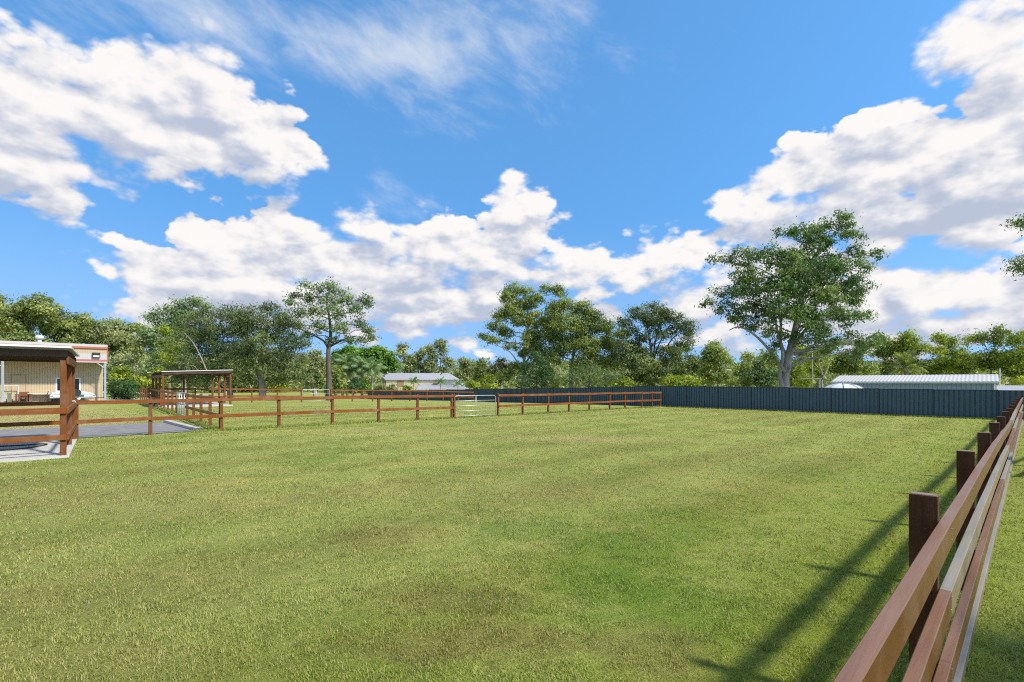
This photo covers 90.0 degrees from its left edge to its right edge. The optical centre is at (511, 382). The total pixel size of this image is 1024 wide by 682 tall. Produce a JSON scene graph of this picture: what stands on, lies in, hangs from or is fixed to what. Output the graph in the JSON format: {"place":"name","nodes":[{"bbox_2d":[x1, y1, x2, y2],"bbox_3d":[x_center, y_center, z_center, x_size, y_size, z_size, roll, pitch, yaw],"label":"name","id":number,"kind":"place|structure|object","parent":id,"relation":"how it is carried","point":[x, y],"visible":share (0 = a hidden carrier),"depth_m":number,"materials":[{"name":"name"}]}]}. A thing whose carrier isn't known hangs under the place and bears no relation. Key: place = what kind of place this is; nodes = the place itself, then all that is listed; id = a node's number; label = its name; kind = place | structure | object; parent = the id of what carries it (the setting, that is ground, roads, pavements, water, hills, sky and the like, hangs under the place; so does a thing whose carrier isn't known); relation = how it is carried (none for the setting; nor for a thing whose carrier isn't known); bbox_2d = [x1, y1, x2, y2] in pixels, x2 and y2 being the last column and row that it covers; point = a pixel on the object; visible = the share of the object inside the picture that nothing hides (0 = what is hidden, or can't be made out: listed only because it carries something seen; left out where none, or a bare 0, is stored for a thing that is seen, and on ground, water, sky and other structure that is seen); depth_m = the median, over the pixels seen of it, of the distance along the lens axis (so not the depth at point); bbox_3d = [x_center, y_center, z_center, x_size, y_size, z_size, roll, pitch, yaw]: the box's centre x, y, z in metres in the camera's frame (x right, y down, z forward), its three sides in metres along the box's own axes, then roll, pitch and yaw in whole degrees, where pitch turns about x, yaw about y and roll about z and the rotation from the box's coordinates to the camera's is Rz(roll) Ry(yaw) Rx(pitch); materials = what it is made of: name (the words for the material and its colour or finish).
{"place":"outdoors","nodes":[
{"label":"outdoors","id":0,"kind":"place"},
{"bbox_2d":[0,443,47,450],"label":"hose","id":1,"kind":"object","parent":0,"point":[38,444],"visible":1,"depth_m":14.39,"materials":[{"name":"black rubber"}]},
{"bbox_2d":[0,422,192,437],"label":"driveway","id":2,"kind":"structure","parent":0,"point":[113,430],"depth_m":19.21,"materials":[{"name":"concrete"}]},
{"bbox_2d":[30,398,185,401],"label":"pavement","id":3,"kind":"structure","parent":0,"point":[116,399],"depth_m":58.09,"materials":[{"name":"concrete"}]},
{"bbox_2d":[19,392,27,401],"bbox_3d":[-47.191,1.381,49.425,0.610,0.970,0.540,0,0,-45],"label":"wooden chair","id":4,"kind":"object","parent":3,"relation":"on","point":[26,395],"visible":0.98,"depth_m":49.34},
{"bbox_2d":[49,389,103,400],"bbox_3d":[-44.465,1.263,52.393,4.250,1.219,1.840,0,0,-45],"label":"trailer","id":5,"kind":"object","parent":3,"relation":"on","point":[80,395],"visible":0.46,"depth_m":51.85,"materials":[{"name":"grey paint"}]},
{"bbox_2d":[0,390,1023,681],"bbox_3d":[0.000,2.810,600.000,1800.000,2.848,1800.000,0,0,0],"label":"ground","id":6,"kind":"structure","parent":0,"point":[682,620],"depth_m":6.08,"materials":[{"name":"plant"}]},
{"bbox_2d":[0,290,13,340],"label":"tree","id":7,"kind":"object","parent":6,"relation":"on","point":[3,299],"visible":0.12,"depth_m":91.03,"materials":[{"name":"green plant"}]},
{"bbox_2d":[0,401,59,426],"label":"paddock fence","id":8,"kind":"object","parent":6,"relation":"on","point":[15,424],"visible":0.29,"depth_m":15.58,"materials":[{"name":"wood"}]},
{"bbox_2d":[0,291,66,342],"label":"tree","id":9,"kind":"object","parent":6,"relation":"on","point":[22,320],"visible":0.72,"depth_m":82.58,"materials":[{"name":"green plant"}]},
{"bbox_2d":[0,344,79,462],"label":"timber shelter","id":10,"kind":"object","parent":6,"relation":"on","point":[62,445],"visible":0.97,"depth_m":12.69,"materials":[{"name":"wood"}]},
{"bbox_2d":[0,340,107,401],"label":"metal shed","id":11,"kind":"structure","parent":6,"relation":"on","point":[36,377],"depth_m":51.89,"materials":[{"name":"metal"}]},
{"bbox_2d":[11,375,25,401],"bbox_3d":[-48.629,0.555,50.457,1.100,2.690,0.090,0,0,-45],"label":"door","id":12,"kind":"structure","parent":11,"relation":"in","point":[16,380],"depth_m":50.41,"materials":[{"name":"beige"}]},
{"bbox_2d":[55,378,80,391],"bbox_3d":[-45.996,0.215,53.071,1.980,1.470,0.085,0,0,-45],"label":"window","id":13,"kind":"structure","parent":11,"relation":"in","point":[57,380],"depth_m":53.44,"materials":[{"name":"white paint"}]},
{"bbox_2d":[35,302,95,343],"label":"tree","id":14,"kind":"object","parent":6,"relation":"on","point":[69,327],"visible":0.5,"depth_m":86.87,"materials":[{"name":"green plant"}]},
{"bbox_2d":[61,310,124,345],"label":"tree","id":15,"kind":"object","parent":6,"relation":"on","point":[101,330],"visible":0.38,"depth_m":89.69,"materials":[{"name":"green plant"}]},
{"bbox_2d":[93,316,133,387],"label":"tree","id":16,"kind":"object","parent":6,"relation":"on","point":[118,324],"visible":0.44,"depth_m":94.81,"materials":[{"name":"green plant"}]},
{"bbox_2d":[103,347,140,381],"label":"tree","id":17,"kind":"object","parent":6,"relation":"on","point":[121,360],"visible":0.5,"depth_m":76.95,"materials":[{"name":"green plant"}]},
{"bbox_2d":[106,378,139,399],"bbox_3d":[-43.738,0.928,57.968,5.752,3.009,3.448,0,0,19],"label":"shrub","id":18,"kind":"object","parent":6,"relation":"on","point":[124,389],"visible":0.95,"depth_m":57.58,"materials":[{"name":"green plant"}]},
{"bbox_2d":[107,365,149,388],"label":"tree","id":19,"kind":"object","parent":6,"relation":"on","point":[119,373],"visible":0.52,"depth_m":69.48,"materials":[{"name":"green plant"}]},
{"bbox_2d":[113,318,147,375],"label":"tree","id":20,"kind":"object","parent":6,"relation":"on","point":[133,327],"visible":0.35,"depth_m":103.08,"materials":[{"name":"green plant"}]},
{"bbox_2d":[131,354,154,393],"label":"tree","id":21,"kind":"object","parent":6,"relation":"on","point":[140,373],"visible":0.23,"depth_m":81.33,"materials":[{"name":"green plant"}]},
{"bbox_2d":[124,323,164,379],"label":"tree","id":22,"kind":"object","parent":6,"relation":"on","point":[138,341],"visible":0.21,"depth_m":92.57,"materials":[{"name":"green plant"}]},
{"bbox_2d":[139,388,149,399],"bbox_3d":[-31.889,1.189,44.378,0.150,1.526,8.500,0,0,-40],"label":"paddock fence","id":23,"kind":"object","parent":6,"relation":"on","point":[142,395],"visible":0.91,"depth_m":43.97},
{"bbox_2d":[140,366,172,390],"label":"tree","id":24,"kind":"object","parent":6,"relation":"on","point":[150,381],"visible":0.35,"depth_m":73.28,"materials":[{"name":"green plant"}]},
{"bbox_2d":[150,388,177,412],"bbox_3d":[-23.395,1.173,34.185,0.150,1.515,14.235,0,0,-40],"label":"paddock fence","id":25,"kind":"object","parent":6,"relation":"on","point":[168,392],"visible":0.73,"depth_m":33.17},
{"bbox_2d":[154,324,183,397],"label":"tree","id":26,"kind":"object","parent":6,"relation":"on","point":[165,330],"visible":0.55,"depth_m":65.65,"materials":[{"name":"green plant"}]},
{"bbox_2d":[135,291,217,395],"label":"tree","id":27,"kind":"object","parent":6,"relation":"on","point":[181,310],"visible":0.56,"depth_m":74.62,"materials":[{"name":"green plant"}]},
{"bbox_2d":[163,420,202,430],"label":"kerb","id":28,"kind":"structure","parent":6,"relation":"on","point":[183,425],"depth_m":20.66,"materials":[{"name":"concrete"}]},
{"bbox_2d":[151,370,232,407],"bbox_3d":[-24.599,0.466,39.180,4.437,2.857,7.633,0,0,-40],"label":"timber shelter","id":29,"kind":"object","parent":6,"relation":"on","point":[162,374],"visible":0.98,"depth_m":38.00,"materials":[{"name":"wood"}]},
{"bbox_2d":[185,393,217,425],"bbox_3d":[-13.722,1.231,22.577,0.150,1.482,8.343,0,0,-40],"label":"paddock fence","id":30,"kind":"object","parent":6,"relation":"on","point":[193,408],"visible":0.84,"depth_m":22.64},
{"bbox_2d":[176,392,185,415],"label":"steel gate","id":31,"kind":"structure","parent":30,"relation":"attached to","point":[184,409],"depth_m":27.25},
{"bbox_2d":[157,301,258,397],"bbox_3d":[-33.275,-3.554,56.760,11.168,11.227,6.017,0,0,0],"label":"tree","id":32,"kind":"object","parent":6,"relation":"on","point":[205,336],"visible":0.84,"depth_m":55.99,"materials":[{"name":"green plant"}]},
{"bbox_2d":[164,388,301,402],"bbox_3d":[-23.920,1.206,44.780,11.100,1.621,0.150,0,0,-45],"label":"paddock fence","id":33,"kind":"object","parent":6,"relation":"on","point":[251,389],"visible":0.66,"depth_m":44.85,"materials":[{"name":"wood"}]},
{"bbox_2d":[75,394,453,439],"bbox_3d":[-8.560,1.281,21.720,15.247,1.528,0.150,0,0,-45],"label":"paddock fence","id":34,"kind":"object","parent":6,"relation":"on","point":[221,415],"visible":0.91,"depth_m":19.80,"materials":[{"name":"wood"}]},
{"bbox_2d":[218,299,320,394],"bbox_3d":[-26.581,-3.622,55.247,11.216,11.397,6.066,0,0,0],"label":"tree","id":35,"kind":"object","parent":6,"relation":"on","point":[265,332],"visible":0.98,"depth_m":55.11,"materials":[{"name":"green plant"}]},
{"bbox_2d":[265,379,292,391],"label":"shrub","id":36,"kind":"object","parent":6,"relation":"on","point":[281,387],"visible":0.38,"depth_m":69.38,"materials":[{"name":"green plant"}]},
{"bbox_2d":[301,345,325,395],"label":"tree","id":37,"kind":"object","parent":6,"relation":"on","point":[316,370],"visible":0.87,"depth_m":94.51,"materials":[{"name":"green plant"}]},
{"bbox_2d":[282,276,381,400],"bbox_3d":[-20.442,-5.013,57.643,11.277,14.281,4.447,0,0,0],"label":"tree","id":38,"kind":"object","parent":6,"relation":"on","point":[332,299],"visible":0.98,"depth_m":57.70,"materials":[{"name":"green plant"}]},
{"bbox_2d":[318,363,351,395],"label":"tree","id":39,"kind":"object","parent":6,"relation":"on","point":[338,381],"visible":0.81,"depth_m":89.30,"materials":[{"name":"green plant"}]},
{"bbox_2d":[331,357,354,394],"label":"palm tree","id":40,"kind":"object","parent":6,"relation":"on","point":[350,372],"visible":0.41,"depth_m":95.62,"materials":[{"name":"green plant"}]},
{"bbox_2d":[332,353,358,394],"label":"palm tree","id":41,"kind":"object","parent":6,"relation":"on","point":[336,355],"visible":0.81,"depth_m":95.36,"materials":[{"name":"green plant"}]},
{"bbox_2d":[340,361,365,395],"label":"palm tree","id":42,"kind":"object","parent":6,"relation":"on","point":[348,370],"visible":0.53,"depth_m":95.16,"materials":[{"name":"green plant"}]},
{"bbox_2d":[346,376,368,395],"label":"shrub","id":43,"kind":"object","parent":6,"relation":"on","point":[355,385],"visible":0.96,"depth_m":91.65,"materials":[{"name":"green plant"}]},
{"bbox_2d":[350,355,374,394],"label":"palm tree","id":44,"kind":"object","parent":6,"relation":"on","point":[355,366],"visible":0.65,"depth_m":95.47,"materials":[{"name":"green plant"}]},
{"bbox_2d":[331,343,399,394],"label":"tree","id":45,"kind":"object","parent":6,"relation":"on","point":[389,360],"visible":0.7,"depth_m":98.75,"materials":[{"name":"green plant"}]},
{"bbox_2d":[359,378,374,394],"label":"shrub","id":46,"kind":"object","parent":6,"relation":"on","point":[367,385],"visible":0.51,"depth_m":94.76,"materials":[{"name":"green plant"}]},
{"bbox_2d":[357,358,387,389],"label":"palm tree","id":47,"kind":"object","parent":6,"relation":"on","point":[374,369],"visible":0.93,"depth_m":95.44,"materials":[{"name":"green plant"}]},
{"bbox_2d":[373,383,387,389],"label":"shrub","id":48,"kind":"object","parent":6,"relation":"on","point":[380,386],"visible":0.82,"depth_m":105.35,"materials":[{"name":"green plant"}]},
{"bbox_2d":[385,383,398,389],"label":"shrub","id":49,"kind":"object","parent":6,"relation":"on","point":[392,387],"visible":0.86,"depth_m":104.48,"materials":[{"name":"green plant"}]},
{"bbox_2d":[330,389,473,401],"bbox_3d":[-11.386,1.581,57.138,18.500,1.872,0.150,0,0,-45],"label":"paddock fence","id":50,"kind":"object","parent":6,"relation":"on","point":[426,391],"visible":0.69,"depth_m":56.91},
{"bbox_2d":[394,342,419,372],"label":"tree","id":51,"kind":"object","parent":6,"relation":"on","point":[408,360],"visible":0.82,"depth_m":139.28,"materials":[{"name":"green plant"}]},
{"bbox_2d":[407,377,419,386],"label":"palm tree","id":52,"kind":"object","parent":6,"relation":"on","point":[413,380],"visible":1,"depth_m":107.92,"materials":[{"name":"green plant"}]},
{"bbox_2d":[412,346,439,372],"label":"tree","id":53,"kind":"object","parent":6,"relation":"on","point":[421,353],"visible":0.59,"depth_m":140.82,"materials":[{"name":"green plant"}]},
{"bbox_2d":[381,370,471,389],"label":"house","id":54,"kind":"structure","parent":6,"relation":"on","point":[426,381],"depth_m":120.00,"materials":[{"name":"beige brick"}]},
{"bbox_2d":[434,376,445,389],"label":"palm tree","id":55,"kind":"object","parent":6,"relation":"on","point":[440,381],"visible":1,"depth_m":107.89,"materials":[{"name":"green plant"}]},
{"bbox_2d":[422,338,459,373],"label":"tree","id":56,"kind":"object","parent":6,"relation":"on","point":[431,361],"visible":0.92,"depth_m":136.69,"materials":[{"name":"green plant"}]},
{"bbox_2d":[453,394,454,417],"bbox_3d":[-3.066,1.337,27.173,0.090,1.420,0.100,0,0,-45],"label":"gate post","id":57,"kind":"object","parent":6,"relation":"on","point":[454,405],"visible":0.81,"depth_m":27.12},
{"bbox_2d":[453,395,496,416],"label":"steel gate","id":58,"kind":"structure","parent":57,"relation":"attached to","point":[495,402],"depth_m":28.22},
{"bbox_2d":[451,377,463,388],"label":"palm tree","id":59,"kind":"object","parent":6,"relation":"on","point":[457,383],"visible":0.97,"depth_m":107.91,"materials":[{"name":"green plant"}]},
{"bbox_2d":[453,356,475,384],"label":"tree","id":60,"kind":"object","parent":6,"relation":"on","point":[465,371],"visible":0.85,"depth_m":148.30,"materials":[{"name":"green plant"}]},
{"bbox_2d":[463,380,479,388],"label":"shrub","id":61,"kind":"object","parent":6,"relation":"on","point":[472,384],"visible":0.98,"depth_m":95.32,"materials":[{"name":"green plant"}]},
{"bbox_2d":[471,358,493,388],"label":"tree","id":62,"kind":"object","parent":6,"relation":"on","point":[479,370],"visible":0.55,"depth_m":133.74,"materials":[{"name":"green plant"}]},
{"bbox_2d":[480,371,498,388],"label":"shrub","id":63,"kind":"object","parent":6,"relation":"on","point":[488,383],"visible":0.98,"depth_m":83.69,"materials":[{"name":"green plant"}]},
{"bbox_2d":[483,356,515,388],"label":"tree","id":64,"kind":"object","parent":6,"relation":"on","point":[499,365],"visible":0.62,"depth_m":127.10,"materials":[{"name":"green plant"}]},
{"bbox_2d":[475,281,569,387],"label":"tree","id":65,"kind":"object","parent":6,"relation":"on","point":[528,337],"visible":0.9,"depth_m":65.46,"materials":[{"name":"green plant"}]},
{"bbox_2d":[513,347,560,388],"bbox_3d":[2.946,-0.768,57.712,5.987,6.315,4.372,0,0,-17],"label":"tree","id":66,"kind":"object","parent":6,"relation":"on","point":[540,375],"visible":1,"depth_m":57.31,"materials":[{"name":"green plant"}]},
{"bbox_2d":[103,347,1018,393],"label":"distant trees","id":67,"kind":"object","parent":6,"relation":"on","point":[559,379],"visible":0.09,"depth_m":161.38,"materials":[{"name":"green plant"}]},
{"bbox_2d":[497,391,661,415],"bbox_3d":[5.739,1.391,35.818,18.405,1.538,0.150,0,0,-45],"label":"paddock fence","id":68,"kind":"object","parent":6,"relation":"on","point":[522,404],"visible":0.95,"depth_m":34.17,"materials":[{"name":"wood"}]},
{"bbox_2d":[536,296,624,387],"bbox_3d":[8.320,-4.285,63.442,11.818,13.709,6.457,0,0,14],"label":"tree","id":69,"kind":"object","parent":6,"relation":"on","point":[589,346],"visible":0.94,"depth_m":62.82,"materials":[{"name":"green plant"}]},
{"bbox_2d":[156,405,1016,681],"bbox_3d":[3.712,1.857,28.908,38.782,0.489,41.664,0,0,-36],"label":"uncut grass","id":70,"kind":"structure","parent":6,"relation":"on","point":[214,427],"depth_m":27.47,"materials":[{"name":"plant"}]},
{"bbox_2d":[560,357,623,387],"bbox_3d":[8.955,-0.187,56.690,7.703,5.140,4.173,0,0,0],"label":"bush","id":71,"kind":"object","parent":6,"relation":"on","point":[595,376],"visible":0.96,"depth_m":56.59,"materials":[{"name":"green plant"}]},
{"bbox_2d":[607,375,637,386],"bbox_3d":[12.202,0.752,55.985,3.486,3.230,2.462,0,0,0],"label":"shrub","id":72,"kind":"object","parent":6,"relation":"on","point":[626,382],"visible":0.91,"depth_m":55.67,"materials":[{"name":"green plant"}]},
{"bbox_2d":[610,300,703,385],"bbox_3d":[16.734,-3.904,59.391,11.122,12.741,5.628,0,0,0],"label":"tree","id":73,"kind":"object","parent":6,"relation":"on","point":[641,361],"visible":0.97,"depth_m":59.24,"materials":[{"name":"green plant"}]},
{"bbox_2d":[659,374,687,385],"bbox_3d":[17.651,0.694,55.822,3.064,3.375,2.437,0,0,40],"label":"shrub","id":74,"kind":"object","parent":6,"relation":"on","point":[672,380],"visible":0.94,"depth_m":55.72,"materials":[{"name":"green plant"}]},
{"bbox_2d":[662,344,689,377],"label":"tree","id":75,"kind":"object","parent":6,"relation":"on","point":[677,365],"visible":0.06,"depth_m":81.36,"materials":[{"name":"green plant"}]},
{"bbox_2d":[668,343,704,385],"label":"tree","id":76,"kind":"object","parent":6,"relation":"on","point":[686,368],"visible":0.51,"depth_m":77.44,"materials":[{"name":"green plant"}]},
{"bbox_2d":[680,374,701,385],"bbox_3d":[19.777,0.721,57.988,3.276,3.408,2.176,0,0,0],"label":"shrub","id":77,"kind":"object","parent":6,"relation":"on","point":[690,381],"visible":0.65,"depth_m":57.61,"materials":[{"name":"green plant"}]},
{"bbox_2d":[368,386,1023,420],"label":"steel fence","id":78,"kind":"object","parent":6,"relation":"on","point":[964,403],"visible":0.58,"depth_m":36.10,"materials":[{"name":"metal"}]},
{"bbox_2d":[699,338,732,385],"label":"tree","id":79,"kind":"object","parent":6,"relation":"on","point":[720,348],"visible":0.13,"depth_m":95.42,"materials":[{"name":"green plant"}]},
{"bbox_2d":[693,339,741,386],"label":"tree","id":80,"kind":"object","parent":6,"relation":"on","point":[707,373],"visible":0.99,"depth_m":73.31,"materials":[{"name":"green plant"}]},
{"bbox_2d":[730,348,768,386],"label":"tree","id":81,"kind":"object","parent":6,"relation":"on","point":[747,359],"visible":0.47,"depth_m":83.65,"materials":[{"name":"green plant"}]},
{"bbox_2d":[738,355,778,386],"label":"tree","id":82,"kind":"object","parent":6,"relation":"on","point":[758,375],"visible":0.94,"depth_m":67.19,"materials":[{"name":"green plant"}]},
{"bbox_2d":[758,348,780,382],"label":"tree","id":83,"kind":"object","parent":6,"relation":"on","point":[773,364],"visible":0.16,"depth_m":89.25,"materials":[{"name":"green plant"}]},
{"bbox_2d":[694,208,895,387],"bbox_3d":[23.334,-6.023,41.607,16.413,16.486,6.461,0,0,0],"label":"tree","id":84,"kind":"object","parent":6,"relation":"on","point":[802,284],"visible":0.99,"depth_m":41.63,"materials":[{"name":"green plant"}]},
{"bbox_2d":[790,343,813,387],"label":"tree","id":85,"kind":"object","parent":6,"relation":"on","point":[800,372],"visible":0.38,"depth_m":85.16,"materials":[{"name":"green plant"}]},
{"bbox_2d":[792,374,817,387],"bbox_3d":[34.062,0.629,59.783,2.857,3.639,2.653,0,0,0],"label":"shrub","id":86,"kind":"object","parent":6,"relation":"on","point":[800,382],"visible":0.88,"depth_m":59.45,"materials":[{"name":"green plant"}]},
{"bbox_2d":[801,351,821,387],"bbox_3d":[29.223,-0.313,50.000,2.000,5.500,0.140,0,0,0],"label":"timber pole","id":87,"kind":"object","parent":6,"relation":"on","point":[812,378],"visible":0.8,"depth_m":49.95,"materials":[{"name":"grey wood"}]},
{"bbox_2d":[795,346,838,387],"bbox_3d":[34.613,-0.989,58.232,4.272,6.830,3.232,0,0,32],"label":"tree","id":88,"kind":"object","parent":6,"relation":"on","point":[828,359],"visible":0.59,"depth_m":57.77,"materials":[{"name":"green plant"}]},
{"bbox_2d":[798,349,836,387],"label":"tree","id":89,"kind":"object","parent":6,"relation":"on","point":[816,371],"visible":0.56,"depth_m":71.42,"materials":[{"name":"green plant"}]},
{"bbox_2d":[823,383,862,387],"bbox_3d":[23.637,1.109,36.600,2.720,2.178,2.720,0,0,0],"label":"garden canopy","id":90,"kind":"object","parent":6,"relation":"on","point":[842,385],"visible":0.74,"depth_m":36.02,"materials":[{"name":"white fabric"}]},
{"bbox_2d":[825,350,861,375],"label":"tree","id":91,"kind":"object","parent":6,"relation":"on","point":[839,369],"visible":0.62,"depth_m":79.24,"materials":[{"name":"green plant"}]},
{"bbox_2d":[840,344,884,374],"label":"tree","id":92,"kind":"object","parent":6,"relation":"on","point":[856,367],"visible":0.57,"depth_m":77.34,"materials":[{"name":"green plant"}]},
{"bbox_2d":[865,334,901,374],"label":"tree","id":93,"kind":"object","parent":6,"relation":"on","point":[886,351],"visible":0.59,"depth_m":85.09,"materials":[{"name":"green plant"}]},
{"bbox_2d":[885,349,927,374],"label":"tree","id":94,"kind":"object","parent":6,"relation":"on","point":[905,359],"visible":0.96,"depth_m":61.64,"materials":[{"name":"green plant"}]},
{"bbox_2d":[887,325,931,374],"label":"tree","id":95,"kind":"object","parent":6,"relation":"on","point":[909,340],"visible":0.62,"depth_m":83.06,"materials":[{"name":"green plant"}]},
{"bbox_2d":[830,368,1000,389],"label":"shed","id":96,"kind":"structure","parent":6,"relation":"on","point":[968,382],"depth_m":36.37,"materials":[{"name":"white paint"}]},
{"bbox_2d":[832,396,1022,681],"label":"paddock fence","id":97,"kind":"object","parent":6,"relation":"on","point":[917,609],"visible":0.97,"depth_m":2.86,"materials":[{"name":"wood"}]},
{"bbox_2d":[917,329,967,374],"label":"tree","id":98,"kind":"object","parent":6,"relation":"on","point":[944,364],"visible":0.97,"depth_m":81.27,"materials":[{"name":"green plant"}]},
{"bbox_2d":[948,330,988,374],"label":"tree","id":99,"kind":"object","parent":6,"relation":"on","point":[966,365],"visible":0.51,"depth_m":89.39,"materials":[{"name":"green plant"}]},
{"bbox_2d":[962,323,1015,383],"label":"tree","id":100,"kind":"object","parent":6,"relation":"on","point":[998,332],"visible":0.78,"depth_m":77.60,"materials":[{"name":"green plant"}]},
{"bbox_2d":[990,327,1023,384],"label":"tree","id":101,"kind":"object","parent":6,"relation":"on","point":[1014,358],"visible":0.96,"depth_m":73.24,"materials":[{"name":"green plant"}]},
{"bbox_2d":[996,385,1023,389],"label":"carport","id":102,"kind":"object","parent":6,"relation":"on","point":[1010,387],"visible":0.44,"depth_m":53.68,"materials":[{"name":"white paint"}]},
{"bbox_2d":[1000,212,1023,280],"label":"tree","id":103,"kind":"object","parent":6,"relation":"on","point":[1018,268],"visible":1,"depth_m":45.79,"materials":[{"name":"green plant"}]},
{"bbox_2d":[0,0,1023,367],"label":"sky","id":104,"kind":"structure","parent":0,"point":[425,158],"materials":[{"name":"blue"}]},
{"bbox_2d":[202,350,1019,388],"bbox_3d":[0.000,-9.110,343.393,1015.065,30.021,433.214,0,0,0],"label":"hills","id":105,"kind":"structure","parent":0,"point":[922,360],"depth_m":364.13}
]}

